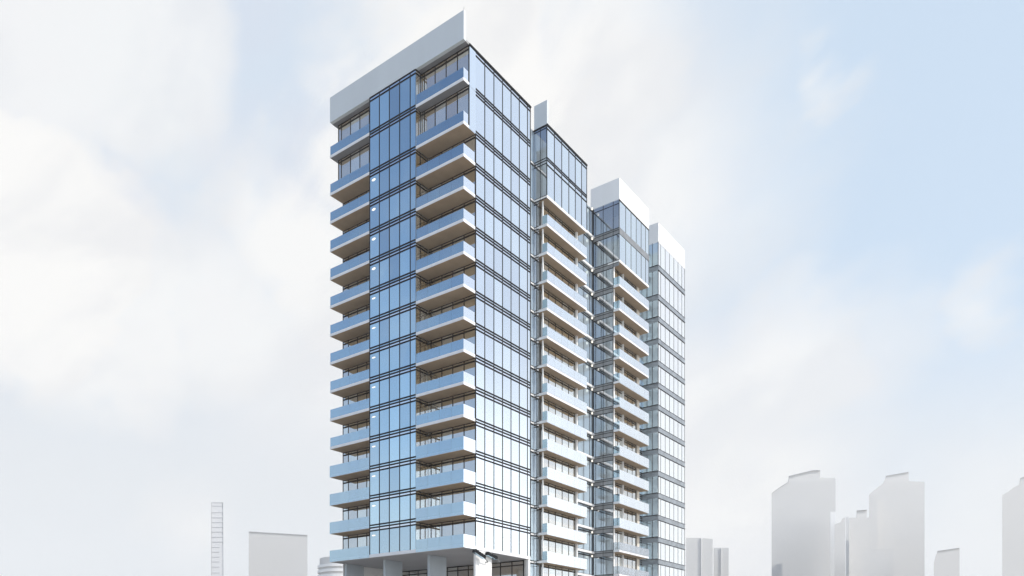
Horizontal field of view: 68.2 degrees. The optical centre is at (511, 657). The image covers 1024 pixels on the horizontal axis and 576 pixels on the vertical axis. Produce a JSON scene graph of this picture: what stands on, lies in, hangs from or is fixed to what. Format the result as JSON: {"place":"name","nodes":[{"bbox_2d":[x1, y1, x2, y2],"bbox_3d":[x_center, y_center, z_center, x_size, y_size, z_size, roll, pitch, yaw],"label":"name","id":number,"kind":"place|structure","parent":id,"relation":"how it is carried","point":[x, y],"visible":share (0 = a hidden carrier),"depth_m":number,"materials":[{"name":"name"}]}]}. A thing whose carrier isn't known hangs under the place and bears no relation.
{"place":"outdoors","nodes":[
{"label":"outdoors","id":0,"kind":"place"},
{"bbox_2d":[211,502,222,575],"bbox_3d":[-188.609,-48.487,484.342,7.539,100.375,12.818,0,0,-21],"label":"slender tower","id":1,"kind":"structure","parent":0,"point":[216,540],"depth_m":480.00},
{"bbox_2d":[249,531,306,575],"bbox_3d":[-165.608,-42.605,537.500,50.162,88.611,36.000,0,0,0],"label":"distant block","id":2,"kind":"structure","parent":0,"point":[276,554],"depth_m":520.00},
{"bbox_2d":[0,0,1023,575],"label":"sky","id":3,"kind":"structure","parent":0,"point":[839,183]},
{"bbox_2d":[686,538,712,575],"bbox_3d":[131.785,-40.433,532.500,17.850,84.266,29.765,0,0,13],"label":"distant block","id":4,"kind":"structure","parent":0,"point":[699,556],"depth_m":520.00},
{"bbox_2d":[714,548,728,575],"bbox_3d":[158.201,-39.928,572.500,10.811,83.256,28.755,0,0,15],"label":"distant block","id":5,"kind":"structure","parent":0,"point":[721,561],"depth_m":560.00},
{"bbox_2d":[772,470,835,575],"bbox_3d":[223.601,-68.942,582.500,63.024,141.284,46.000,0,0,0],"label":"distant tower","id":6,"kind":"structure","parent":0,"point":[803,505],"depth_m":560.00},
{"bbox_2d":[830,512,835,575],"bbox_3d":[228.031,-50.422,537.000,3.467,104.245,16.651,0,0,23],"label":"distant slab","id":7,"kind":"structure","parent":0,"point":[832,518],"depth_m":530.00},
{"bbox_2d":[846,517,848,575],"bbox_3d":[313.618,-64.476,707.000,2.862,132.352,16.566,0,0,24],"label":"distant slab","id":8,"kind":"structure","parent":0,"point":[847,546],"depth_m":700.00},
{"bbox_2d":[849,510,870,575],"bbox_3d":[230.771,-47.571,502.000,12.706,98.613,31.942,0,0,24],"label":"distant block","id":9,"kind":"structure","parent":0,"point":[859,532],"depth_m":490.00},
{"bbox_2d":[869,472,924,575],"bbox_3d":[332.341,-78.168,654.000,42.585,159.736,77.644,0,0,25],"label":"distant tower","id":10,"kind":"structure","parent":0,"point":[897,509],"depth_m":640.00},
{"bbox_2d":[934,548,959,575],"bbox_3d":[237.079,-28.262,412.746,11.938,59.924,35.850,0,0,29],"label":"distant block","id":11,"kind":"structure","parent":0,"point":[947,562],"depth_m":400.00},
{"bbox_2d":[1002,477,1023,575],"bbox_3d":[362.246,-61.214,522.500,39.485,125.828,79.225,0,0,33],"label":"distant tower","id":12,"kind":"structure","parent":0,"point":[1013,531],"depth_m":500.00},
{"label":"ground","id":13,"kind":"structure","parent":0,"visible":0},
{"bbox_2d":[318,557,342,575],"bbox_3d":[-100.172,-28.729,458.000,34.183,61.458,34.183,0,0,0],"label":"round building","id":14,"kind":"structure","parent":13,"relation":"on","point":[326,567],"depth_m":443.24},
{"bbox_2d":[330,10,684,575],"bbox_3d":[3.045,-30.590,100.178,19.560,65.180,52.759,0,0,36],"label":"apartment tower","id":15,"kind":"structure","parent":13,"relation":"on","point":[508,331],"depth_m":81.54,"materials":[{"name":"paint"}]},
{"bbox_2d":[338,143,368,179],"bbox_3d":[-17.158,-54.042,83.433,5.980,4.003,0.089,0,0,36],"label":"balcony window","id":16,"kind":"structure","parent":15,"relation":"in","point":[355,160],"depth_m":83.64,"materials":[{"name":"blue glass"}]},
{"bbox_2d":[338,107,368,141],"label":"balcony window","id":17,"kind":"structure","parent":15,"relation":"in","point":[361,119],"depth_m":83.64,"materials":[{"name":"blue glass"}]},
{"bbox_2d":[343,533,368,548],"bbox_3d":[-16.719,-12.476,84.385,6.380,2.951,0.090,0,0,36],"label":"balcony window","id":18,"kind":"structure","parent":15,"relation":"in","point":[357,540],"depth_m":84.85,"materials":[{"name":"glass"}]},
{"bbox_2d":[343,504,368,519],"bbox_3d":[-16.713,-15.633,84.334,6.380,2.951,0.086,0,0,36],"label":"balcony window","id":19,"kind":"structure","parent":15,"relation":"in","point":[360,511],"depth_m":84.85,"materials":[{"name":"clear glass"}]},
{"bbox_2d":[343,475,368,491],"bbox_3d":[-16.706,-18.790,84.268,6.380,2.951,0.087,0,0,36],"label":"balcony window","id":20,"kind":"structure","parent":15,"relation":"in","point":[361,482],"depth_m":84.83,"materials":[{"name":"clear glass"}]},
{"bbox_2d":[343,447,368,462],"bbox_3d":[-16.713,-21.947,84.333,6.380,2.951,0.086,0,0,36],"label":"balcony window","id":21,"kind":"structure","parent":15,"relation":"in","point":[362,453],"depth_m":84.85,"materials":[{"name":"clear glass"}]},
{"bbox_2d":[343,418,368,434],"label":"balcony window","id":22,"kind":"structure","parent":15,"relation":"in","point":[363,424],"depth_m":84.89,"materials":[{"name":"clear glass"}]},
{"bbox_2d":[343,390,368,405],"bbox_3d":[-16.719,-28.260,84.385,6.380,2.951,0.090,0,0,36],"label":"balcony window","id":23,"kind":"structure","parent":15,"relation":"in","point":[364,395],"depth_m":84.85,"materials":[{"name":"clear glass"}]},
{"bbox_2d":[343,361,368,376],"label":"balcony window","id":24,"kind":"structure","parent":15,"relation":"in","point":[364,366],"depth_m":84.83,"materials":[{"name":"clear glass"}]},
{"bbox_2d":[343,333,368,348],"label":"balcony window","id":25,"kind":"structure","parent":15,"relation":"in","point":[365,337],"depth_m":84.85,"materials":[{"name":"brown glass"}]},
{"bbox_2d":[343,304,368,319],"bbox_3d":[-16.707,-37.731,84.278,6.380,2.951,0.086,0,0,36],"label":"balcony window","id":26,"kind":"structure","parent":15,"relation":"in","point":[365,308],"depth_m":84.85,"materials":[{"name":"brown glass"}]},
{"bbox_2d":[416,522,427,539],"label":"side window","id":27,"kind":"structure","parent":15,"relation":"in","point":[421,528],"depth_m":77.63,"materials":[{"name":"glass"}]},
{"bbox_2d":[416,491,427,508],"bbox_3d":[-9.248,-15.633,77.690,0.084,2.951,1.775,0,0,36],"label":"side window","id":28,"kind":"structure","parent":15,"relation":"in","point":[421,497],"depth_m":77.63,"materials":[{"name":"glass"}]},
{"bbox_2d":[416,460,427,477],"bbox_3d":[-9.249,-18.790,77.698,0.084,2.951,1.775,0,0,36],"label":"side window","id":29,"kind":"structure","parent":15,"relation":"in","point":[421,467],"depth_m":77.63,"materials":[{"name":"clear glass"}]},
{"bbox_2d":[416,429,427,446],"bbox_3d":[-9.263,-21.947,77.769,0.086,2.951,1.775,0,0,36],"label":"side window","id":30,"kind":"structure","parent":15,"relation":"in","point":[421,436],"depth_m":77.63,"materials":[{"name":"clear glass"}]},
{"bbox_2d":[416,398,427,415],"bbox_3d":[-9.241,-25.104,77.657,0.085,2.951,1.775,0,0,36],"label":"side window","id":31,"kind":"structure","parent":15,"relation":"in","point":[421,405],"depth_m":77.62,"materials":[{"name":"clear glass"}]},
{"bbox_2d":[416,367,427,384],"bbox_3d":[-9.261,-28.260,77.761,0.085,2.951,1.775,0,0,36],"label":"side window","id":32,"kind":"structure","parent":15,"relation":"in","point":[421,375],"depth_m":77.58,"materials":[{"name":"brown glass"}]},
{"bbox_2d":[416,336,427,353],"bbox_3d":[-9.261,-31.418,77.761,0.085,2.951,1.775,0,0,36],"label":"side window","id":33,"kind":"structure","parent":15,"relation":"in","point":[421,344],"depth_m":77.48,"materials":[{"name":"brown glass"}]},
{"bbox_2d":[416,305,427,322],"bbox_3d":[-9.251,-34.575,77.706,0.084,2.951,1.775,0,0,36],"label":"side window","id":34,"kind":"structure","parent":15,"relation":"in","point":[421,313],"depth_m":77.48,"materials":[{"name":"brown glass"}]},
{"bbox_2d":[416,274,427,291],"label":"side window","id":35,"kind":"structure","parent":15,"relation":"in","point":[421,283],"depth_m":77.48,"materials":[{"name":"brown glass"}]},
{"bbox_2d":[416,243,427,260],"bbox_3d":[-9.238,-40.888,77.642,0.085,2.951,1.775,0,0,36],"label":"side window","id":36,"kind":"structure","parent":15,"relation":"in","point":[421,252],"depth_m":77.48,"materials":[{"name":"brown glass"}]},
{"bbox_2d":[416,212,427,229],"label":"side window","id":37,"kind":"structure","parent":15,"relation":"in","point":[421,221],"depth_m":77.48,"materials":[{"name":"brown glass"}]},
{"bbox_2d":[416,181,427,198],"bbox_3d":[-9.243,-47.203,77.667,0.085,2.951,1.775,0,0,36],"label":"side window","id":38,"kind":"structure","parent":15,"relation":"in","point":[421,190],"depth_m":77.48,"materials":[{"name":"clear glass"}]},
{"bbox_2d":[421,85,469,132],"bbox_3d":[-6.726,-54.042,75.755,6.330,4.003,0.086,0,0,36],"label":"balcony window","id":39,"kind":"structure","parent":15,"relation":"in","point":[458,102],"depth_m":75.60,"materials":[{"name":"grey glass"}]},
{"bbox_2d":[421,45,469,90],"bbox_3d":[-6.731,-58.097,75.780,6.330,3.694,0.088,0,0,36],"label":"balcony window","id":40,"kind":"structure","parent":15,"relation":"in","point":[460,59],"depth_m":75.52,"materials":[{"name":"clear glass"}]},
{"bbox_2d":[428,518,474,537],"bbox_3d":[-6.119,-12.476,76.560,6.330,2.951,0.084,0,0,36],"label":"balcony window","id":41,"kind":"structure","parent":15,"relation":"in","point":[463,526],"depth_m":76.45,"materials":[{"name":"clear glass"}]},
{"bbox_2d":[428,486,474,506],"bbox_3d":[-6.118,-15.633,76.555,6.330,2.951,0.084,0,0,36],"label":"balcony window","id":42,"kind":"structure","parent":15,"relation":"in","point":[466,494],"depth_m":76.44,"materials":[{"name":"clear glass"}]},
{"bbox_2d":[428,454,474,474],"bbox_3d":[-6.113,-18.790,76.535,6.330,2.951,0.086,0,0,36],"label":"balcony window","id":43,"kind":"structure","parent":15,"relation":"in","point":[467,462],"depth_m":76.39,"materials":[{"name":"clear glass"}]},
{"bbox_2d":[428,422,474,443],"bbox_3d":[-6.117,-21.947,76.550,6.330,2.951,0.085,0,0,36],"label":"balcony window","id":44,"kind":"structure","parent":15,"relation":"in","point":[467,430],"depth_m":76.39,"materials":[{"name":"clear glass"}]},
{"bbox_2d":[428,390,474,412],"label":"balcony window","id":45,"kind":"structure","parent":15,"relation":"in","point":[468,398],"depth_m":76.37,"materials":[{"name":"clear glass"}]},
{"bbox_2d":[428,358,474,380],"bbox_3d":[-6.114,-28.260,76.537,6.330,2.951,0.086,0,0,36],"label":"balcony window","id":46,"kind":"structure","parent":15,"relation":"in","point":[468,366],"depth_m":76.32,"materials":[{"name":"clear glass"}]},
{"bbox_2d":[428,326,474,349],"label":"balcony window","id":47,"kind":"structure","parent":15,"relation":"in","point":[468,334],"depth_m":76.24,"materials":[{"name":"brown glass"}]},
{"bbox_2d":[428,294,474,317],"bbox_3d":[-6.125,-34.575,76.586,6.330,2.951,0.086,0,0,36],"label":"balcony window","id":48,"kind":"structure","parent":15,"relation":"in","point":[469,302],"depth_m":76.19,"materials":[{"name":"brown glass"}]},
{"bbox_2d":[428,262,474,286],"bbox_3d":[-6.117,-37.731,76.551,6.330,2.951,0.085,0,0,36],"label":"balcony window","id":49,"kind":"structure","parent":15,"relation":"in","point":[469,270],"depth_m":76.11,"materials":[{"name":"brown glass"}]},
{"bbox_2d":[428,230,474,254],"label":"balcony window","id":50,"kind":"structure","parent":15,"relation":"in","point":[469,238],"depth_m":76.00,"materials":[{"name":"glass"}]},
{"bbox_2d":[428,198,474,223],"bbox_3d":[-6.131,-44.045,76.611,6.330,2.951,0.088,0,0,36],"label":"balcony window","id":51,"kind":"structure","parent":15,"relation":"in","point":[469,205],"depth_m":75.85,"materials":[{"name":"brown glass"}]},
{"bbox_2d":[428,166,474,192],"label":"balcony window","id":52,"kind":"structure","parent":15,"relation":"in","point":[469,174],"depth_m":75.58,"materials":[{"name":"brown glass"}]},
{"bbox_2d":[428,134,474,160],"bbox_3d":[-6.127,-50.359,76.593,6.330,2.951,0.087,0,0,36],"label":"balcony window","id":53,"kind":"structure","parent":15,"relation":"in","point":[470,141],"depth_m":75.39,"materials":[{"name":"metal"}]},
{"bbox_2d":[402,560,523,575],"bbox_3d":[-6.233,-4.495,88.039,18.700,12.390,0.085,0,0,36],"label":"lobby window","id":54,"kind":"structure","parent":15,"relation":"in","point":[509,568],"depth_m":84.99,"materials":[{"name":"glass"}]},
{"bbox_2d":[534,480,538,507],"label":"corner window","id":55,"kind":"structure","parent":15,"relation":"in","point":[536,483],"depth_m":85.79,"materials":[{"name":"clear glass"}]},
{"bbox_2d":[534,313,538,341],"bbox_3d":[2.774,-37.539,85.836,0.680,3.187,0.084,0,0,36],"label":"corner window","id":56,"kind":"structure","parent":15,"relation":"in","point":[536,316],"depth_m":85.79,"materials":[{"name":"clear glass"}]},
{"bbox_2d":[534,126,545,165],"bbox_3d":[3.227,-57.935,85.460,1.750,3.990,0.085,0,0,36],"label":"corner window","id":57,"kind":"structure","parent":15,"relation":"in","point":[539,135],"depth_m":85.51,"materials":[{"name":"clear glass"}]},
{"bbox_2d":[534,161,546,202],"bbox_3d":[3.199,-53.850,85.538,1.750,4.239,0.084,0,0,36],"label":"corner window","id":58,"kind":"structure","parent":15,"relation":"in","point":[540,169],"depth_m":85.49,"materials":[{"name":"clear glass"}]},
{"bbox_2d":[541,564,574,575],"bbox_3d":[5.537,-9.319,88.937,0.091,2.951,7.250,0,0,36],"label":"balcony window","id":59,"kind":"structure","parent":15,"relation":"in","point":[549,570],"depth_m":88.65,"materials":[{"name":"glass"}]},
{"bbox_2d":[541,536,574,556],"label":"balcony window","id":60,"kind":"structure","parent":15,"relation":"in","point":[551,545],"depth_m":89.12,"materials":[{"name":"glass"}]},
{"bbox_2d":[541,508,574,529],"bbox_3d":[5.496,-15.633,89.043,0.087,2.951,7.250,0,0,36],"label":"balcony window","id":61,"kind":"structure","parent":15,"relation":"in","point":[550,517],"depth_m":89.05,"materials":[{"name":"glass"}]},
{"bbox_2d":[541,482,574,503],"bbox_3d":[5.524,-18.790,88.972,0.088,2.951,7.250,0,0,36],"label":"balcony window","id":62,"kind":"structure","parent":15,"relation":"in","point":[552,490],"depth_m":89.12,"materials":[{"name":"clear glass"}]},
{"bbox_2d":[541,453,574,476],"bbox_3d":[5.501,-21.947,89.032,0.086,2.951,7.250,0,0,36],"label":"balcony window","id":63,"kind":"structure","parent":15,"relation":"in","point":[551,462],"depth_m":88.94,"materials":[{"name":"glass"}]},
{"bbox_2d":[541,425,574,449],"bbox_3d":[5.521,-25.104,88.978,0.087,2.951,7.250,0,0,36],"label":"balcony window","id":64,"kind":"structure","parent":15,"relation":"in","point":[550,434],"depth_m":88.94,"materials":[{"name":"clear glass"}]},
{"bbox_2d":[541,399,574,423],"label":"balcony window","id":65,"kind":"structure","parent":15,"relation":"in","point":[549,406],"depth_m":88.94,"materials":[{"name":"white glass"}]},
{"bbox_2d":[541,370,574,396],"bbox_3d":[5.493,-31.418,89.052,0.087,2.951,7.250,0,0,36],"label":"balcony window","id":66,"kind":"structure","parent":15,"relation":"in","point":[548,378],"depth_m":88.94,"materials":[{"name":"white glass"}]},
{"bbox_2d":[541,342,574,369],"bbox_3d":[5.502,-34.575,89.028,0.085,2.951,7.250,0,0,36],"label":"balcony window","id":67,"kind":"structure","parent":15,"relation":"in","point":[549,351],"depth_m":88.94,"materials":[{"name":"brown glass"}]},
{"bbox_2d":[541,314,574,343],"bbox_3d":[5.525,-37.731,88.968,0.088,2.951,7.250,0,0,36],"label":"balcony window","id":68,"kind":"structure","parent":15,"relation":"in","point":[547,322],"depth_m":88.94,"materials":[{"name":"brown glass"}]},
{"bbox_2d":[541,288,574,316],"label":"balcony window","id":69,"kind":"structure","parent":15,"relation":"in","point":[547,294],"depth_m":88.94,"materials":[{"name":"brown glass"}]},
{"bbox_2d":[541,259,574,290],"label":"balcony window","id":70,"kind":"structure","parent":15,"relation":"in","point":[548,267],"depth_m":88.94,"materials":[{"name":"brown glass"}]},
{"bbox_2d":[541,231,574,263],"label":"balcony window","id":71,"kind":"structure","parent":15,"relation":"in","point":[546,238],"depth_m":88.94,"materials":[{"name":"brown glass"}]},
{"bbox_2d":[541,206,574,236],"bbox_3d":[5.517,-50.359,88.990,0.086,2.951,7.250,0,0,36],"label":"balcony window","id":72,"kind":"structure","parent":15,"relation":"in","point":[546,211],"depth_m":88.94,"materials":[{"name":"brown glass"}]},
{"bbox_2d":[578,552,591,575],"bbox_3d":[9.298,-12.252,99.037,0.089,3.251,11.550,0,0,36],"label":"recess window","id":73,"kind":"structure","parent":15,"relation":"in","point":[580,555],"depth_m":100.03,"materials":[{"name":"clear glass"}]},
{"bbox_2d":[578,482,591,506],"bbox_3d":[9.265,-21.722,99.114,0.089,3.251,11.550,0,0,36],"label":"recess window","id":74,"kind":"structure","parent":15,"relation":"in","point":[586,496],"depth_m":100.03,"materials":[{"name":"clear glass"}]},
{"bbox_2d":[578,527,592,554],"bbox_3d":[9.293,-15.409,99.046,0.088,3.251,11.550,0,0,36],"label":"recess window","id":75,"kind":"structure","parent":15,"relation":"in","point":[588,546],"depth_m":100.03,"materials":[{"name":"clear glass"}]},
{"bbox_2d":[578,503,592,530],"bbox_3d":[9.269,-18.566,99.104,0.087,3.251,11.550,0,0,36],"label":"recess window","id":76,"kind":"structure","parent":15,"relation":"in","point":[587,521],"depth_m":100.03,"materials":[{"name":"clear glass"}]},
{"bbox_2d":[578,458,592,483],"bbox_3d":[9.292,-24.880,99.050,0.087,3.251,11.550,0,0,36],"label":"recess window","id":77,"kind":"structure","parent":15,"relation":"in","point":[586,471],"depth_m":100.03,"materials":[{"name":"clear glass"}]},
{"bbox_2d":[578,434,592,459],"bbox_3d":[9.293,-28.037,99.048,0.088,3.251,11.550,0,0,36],"label":"recess window","id":78,"kind":"structure","parent":15,"relation":"in","point":[585,446],"depth_m":99.98,"materials":[{"name":"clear glass"}]},
{"bbox_2d":[578,411,592,435],"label":"recess window","id":79,"kind":"structure","parent":15,"relation":"in","point":[585,421],"depth_m":99.83,"materials":[{"name":"blue glass"}]},
{"bbox_2d":[578,387,592,411],"bbox_3d":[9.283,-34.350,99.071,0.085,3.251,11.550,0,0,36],"label":"recess window","id":80,"kind":"structure","parent":15,"relation":"in","point":[585,395],"depth_m":99.83,"materials":[{"name":"blue glass"}]},
{"bbox_2d":[578,362,592,387],"bbox_3d":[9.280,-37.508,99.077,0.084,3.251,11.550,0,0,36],"label":"recess window","id":81,"kind":"structure","parent":15,"relation":"in","point":[585,369],"depth_m":99.83,"materials":[{"name":"blue glass"}]},
{"bbox_2d":[578,337,592,364],"bbox_3d":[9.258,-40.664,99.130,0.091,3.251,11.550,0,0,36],"label":"recess window","id":82,"kind":"structure","parent":15,"relation":"in","point":[583,343],"depth_m":99.90,"materials":[{"name":"blue glass"}]},
{"bbox_2d":[578,312,592,340],"bbox_3d":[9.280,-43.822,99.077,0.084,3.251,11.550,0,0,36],"label":"recess window","id":83,"kind":"structure","parent":15,"relation":"in","point":[584,318],"depth_m":100.03,"materials":[{"name":"blue glass"}]},
{"bbox_2d":[578,287,592,316],"bbox_3d":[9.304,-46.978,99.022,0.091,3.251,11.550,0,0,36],"label":"recess window","id":84,"kind":"structure","parent":15,"relation":"in","point":[584,293],"depth_m":100.03,"materials":[{"name":"blue glass"}]},
{"bbox_2d":[578,261,592,293],"bbox_3d":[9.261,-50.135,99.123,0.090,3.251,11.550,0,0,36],"label":"recess window","id":85,"kind":"structure","parent":15,"relation":"in","point":[589,274],"depth_m":100.03,"materials":[{"name":"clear glass"}]},
{"bbox_2d":[578,234,592,269],"bbox_3d":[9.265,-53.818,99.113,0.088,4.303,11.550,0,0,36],"label":"recess window","id":86,"kind":"structure","parent":15,"relation":"in","point":[584,239],"depth_m":100.03,"materials":[{"name":"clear glass"}]},
{"bbox_2d":[594,552,613,575],"bbox_3d":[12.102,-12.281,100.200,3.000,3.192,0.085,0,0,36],"label":"corner window","id":87,"kind":"structure","parent":15,"relation":"in","point":[602,565],"depth_m":100.11,"materials":[{"name":"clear glass"}]},
{"bbox_2d":[594,528,613,553],"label":"corner window","id":88,"kind":"structure","parent":15,"relation":"in","point":[602,541],"depth_m":100.15,"materials":[{"name":"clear glass"}]},
{"bbox_2d":[594,504,613,530],"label":"corner window","id":89,"kind":"structure","parent":15,"relation":"in","point":[602,517],"depth_m":100.14,"materials":[{"name":"blue glass"}]},
{"bbox_2d":[594,480,613,506],"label":"corner window","id":90,"kind":"structure","parent":15,"relation":"in","point":[603,494],"depth_m":100.15,"materials":[{"name":"blue glass"}]},
{"bbox_2d":[594,456,613,482],"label":"corner window","id":91,"kind":"structure","parent":15,"relation":"in","point":[603,470],"depth_m":100.12,"materials":[{"name":"blue glass"}]},
{"bbox_2d":[594,432,613,459],"bbox_3d":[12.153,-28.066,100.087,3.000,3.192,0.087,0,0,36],"label":"corner window","id":92,"kind":"structure","parent":15,"relation":"in","point":[602,446],"depth_m":100.12,"materials":[{"name":"blue glass"}]},
{"bbox_2d":[594,408,613,435],"bbox_3d":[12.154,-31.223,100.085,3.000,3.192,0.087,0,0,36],"label":"corner window","id":93,"kind":"structure","parent":15,"relation":"in","point":[602,422],"depth_m":100.14,"materials":[{"name":"blue glass"}]},
{"bbox_2d":[594,384,613,411],"bbox_3d":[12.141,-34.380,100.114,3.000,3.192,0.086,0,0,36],"label":"corner window","id":94,"kind":"structure","parent":15,"relation":"in","point":[603,398],"depth_m":100.15,"materials":[{"name":"blue glass"}]},
{"bbox_2d":[594,360,613,388],"bbox_3d":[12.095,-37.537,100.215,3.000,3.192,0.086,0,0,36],"label":"corner window","id":95,"kind":"structure","parent":15,"relation":"in","point":[604,374],"depth_m":100.12,"materials":[{"name":"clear glass"}]},
{"bbox_2d":[594,336,613,364],"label":"corner window","id":96,"kind":"structure","parent":15,"relation":"in","point":[603,351],"depth_m":100.14,"materials":[{"name":"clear glass"}]},
{"bbox_2d":[594,312,613,340],"bbox_3d":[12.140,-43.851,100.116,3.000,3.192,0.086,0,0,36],"label":"corner window","id":97,"kind":"structure","parent":15,"relation":"in","point":[603,327],"depth_m":100.12,"materials":[{"name":"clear glass"}]},
{"bbox_2d":[594,288,613,317],"bbox_3d":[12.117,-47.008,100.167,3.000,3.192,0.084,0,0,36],"label":"corner window","id":98,"kind":"structure","parent":15,"relation":"in","point":[603,303],"depth_m":100.14,"materials":[{"name":"blue glass"}]},
{"bbox_2d":[594,267,613,293],"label":"corner window","id":99,"kind":"structure","parent":15,"relation":"in","point":[603,279],"depth_m":100.15,"materials":[{"name":"blue glass"}]},
{"bbox_2d":[594,233,618,269],"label":"corner window","id":100,"kind":"structure","parent":15,"relation":"in","point":[606,250],"depth_m":99.88,"materials":[{"name":"blue glass"}]},
{"bbox_2d":[594,199,618,238],"bbox_3d":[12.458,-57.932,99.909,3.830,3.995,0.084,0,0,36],"label":"corner window","id":101,"kind":"structure","parent":15,"relation":"in","point":[606,217],"depth_m":99.88,"materials":[{"name":"blue glass"}]},
{"bbox_2d":[615,554,635,568],"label":"balcony window","id":102,"kind":"structure","parent":15,"relation":"in","point":[629,562],"depth_m":103.15,"materials":[{"name":"white glass"}]},
{"bbox_2d":[615,530,635,545],"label":"balcony window","id":103,"kind":"structure","parent":15,"relation":"in","point":[630,539],"depth_m":103.15,"materials":[{"name":"white glass"}]},
{"bbox_2d":[615,506,635,522],"bbox_3d":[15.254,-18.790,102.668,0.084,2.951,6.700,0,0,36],"label":"balcony window","id":104,"kind":"structure","parent":15,"relation":"in","point":[628,515],"depth_m":103.11,"materials":[{"name":"white glass"}]},
{"bbox_2d":[615,482,635,498],"bbox_3d":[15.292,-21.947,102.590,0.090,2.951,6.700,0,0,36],"label":"balcony window","id":105,"kind":"structure","parent":15,"relation":"in","point":[629,492],"depth_m":103.00,"materials":[{"name":"white glass"}]},
{"bbox_2d":[615,459,635,475],"bbox_3d":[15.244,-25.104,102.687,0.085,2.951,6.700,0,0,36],"label":"balcony window","id":106,"kind":"structure","parent":15,"relation":"in","point":[628,468],"depth_m":103.00,"materials":[{"name":"white glass"}]},
{"bbox_2d":[615,435,635,452],"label":"balcony window","id":107,"kind":"structure","parent":15,"relation":"in","point":[618,440],"depth_m":102.92,"materials":[{"name":"white glass"}]},
{"bbox_2d":[615,411,635,428],"bbox_3d":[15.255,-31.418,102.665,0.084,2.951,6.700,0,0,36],"label":"balcony window","id":108,"kind":"structure","parent":15,"relation":"in","point":[618,417],"depth_m":102.92,"materials":[{"name":"white glass"}]},
{"bbox_2d":[642,564,657,575],"bbox_3d":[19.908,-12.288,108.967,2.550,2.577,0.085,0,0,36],"label":"corner window","id":109,"kind":"structure","parent":15,"relation":"in","point":[652,569],"depth_m":108.84,"materials":[{"name":"blue glass"}]},
{"bbox_2d":[642,542,657,559],"bbox_3d":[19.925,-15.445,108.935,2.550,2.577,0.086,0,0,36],"label":"corner window","id":110,"kind":"structure","parent":15,"relation":"in","point":[653,547],"depth_m":108.74,"materials":[{"name":"blue glass"}]},
{"bbox_2d":[642,520,657,538],"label":"corner window","id":111,"kind":"structure","parent":15,"relation":"in","point":[653,525],"depth_m":108.74,"materials":[{"name":"blue glass"}]},
{"bbox_2d":[642,498,657,516],"bbox_3d":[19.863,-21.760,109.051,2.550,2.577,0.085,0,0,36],"label":"corner window","id":112,"kind":"structure","parent":15,"relation":"in","point":[653,503],"depth_m":108.74,"materials":[{"name":"blue glass"}]},
{"bbox_2d":[642,476,657,494],"bbox_3d":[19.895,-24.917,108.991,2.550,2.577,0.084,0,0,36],"label":"corner window","id":113,"kind":"structure","parent":15,"relation":"in","point":[653,481],"depth_m":108.74,"materials":[{"name":"blue glass"}]},
{"bbox_2d":[642,454,657,472],"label":"corner window","id":114,"kind":"structure","parent":15,"relation":"in","point":[653,459],"depth_m":108.74,"materials":[{"name":"blue glass"}]},
{"bbox_2d":[642,432,657,451],"bbox_3d":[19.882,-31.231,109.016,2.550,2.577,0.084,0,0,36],"label":"corner window","id":115,"kind":"structure","parent":15,"relation":"in","point":[653,437],"depth_m":108.74,"materials":[{"name":"blue glass"}]},
{"bbox_2d":[642,410,657,429],"bbox_3d":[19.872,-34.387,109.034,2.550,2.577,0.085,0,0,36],"label":"corner window","id":116,"kind":"structure","parent":15,"relation":"in","point":[653,415],"depth_m":108.74,"materials":[{"name":"blue glass"}]},
{"bbox_2d":[642,388,657,407],"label":"corner window","id":117,"kind":"structure","parent":15,"relation":"in","point":[653,393],"depth_m":108.74,"materials":[{"name":"blue glass"}]},
{"bbox_2d":[642,366,657,385],"bbox_3d":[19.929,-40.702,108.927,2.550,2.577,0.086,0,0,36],"label":"corner window","id":118,"kind":"structure","parent":15,"relation":"in","point":[653,371],"depth_m":108.74,"materials":[{"name":"blue glass"}]},
{"bbox_2d":[642,344,657,363],"bbox_3d":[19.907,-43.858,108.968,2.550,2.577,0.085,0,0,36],"label":"corner window","id":119,"kind":"structure","parent":15,"relation":"in","point":[653,349],"depth_m":108.79,"materials":[{"name":"blue glass"}]},
{"bbox_2d":[642,322,657,341],"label":"corner window","id":120,"kind":"structure","parent":15,"relation":"in","point":[653,327],"depth_m":108.84,"materials":[{"name":"blue glass"}]},
{"bbox_2d":[642,300,657,319],"bbox_3d":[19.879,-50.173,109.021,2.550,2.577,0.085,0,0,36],"label":"corner window","id":121,"kind":"structure","parent":15,"relation":"in","point":[652,312],"depth_m":108.84,"materials":[{"name":"blue glass"}]},
{"bbox_2d":[642,270,657,297],"bbox_3d":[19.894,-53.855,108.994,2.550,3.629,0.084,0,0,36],"label":"corner window","id":122,"kind":"structure","parent":15,"relation":"in","point":[652,290],"depth_m":108.74,"materials":[{"name":"blue glass"}]},
{"bbox_2d":[649,242,657,267],"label":"corner window","id":123,"kind":"structure","parent":15,"relation":"in","point":[653,248],"depth_m":108.66,"materials":[{"name":"blue glass"}]},
{"bbox_2d":[834,518,844,575],"bbox_3d":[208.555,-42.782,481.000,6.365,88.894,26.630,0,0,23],"label":"distant block","id":124,"kind":"structure","parent":13,"relation":"on","point":[839,549],"depth_m":470.00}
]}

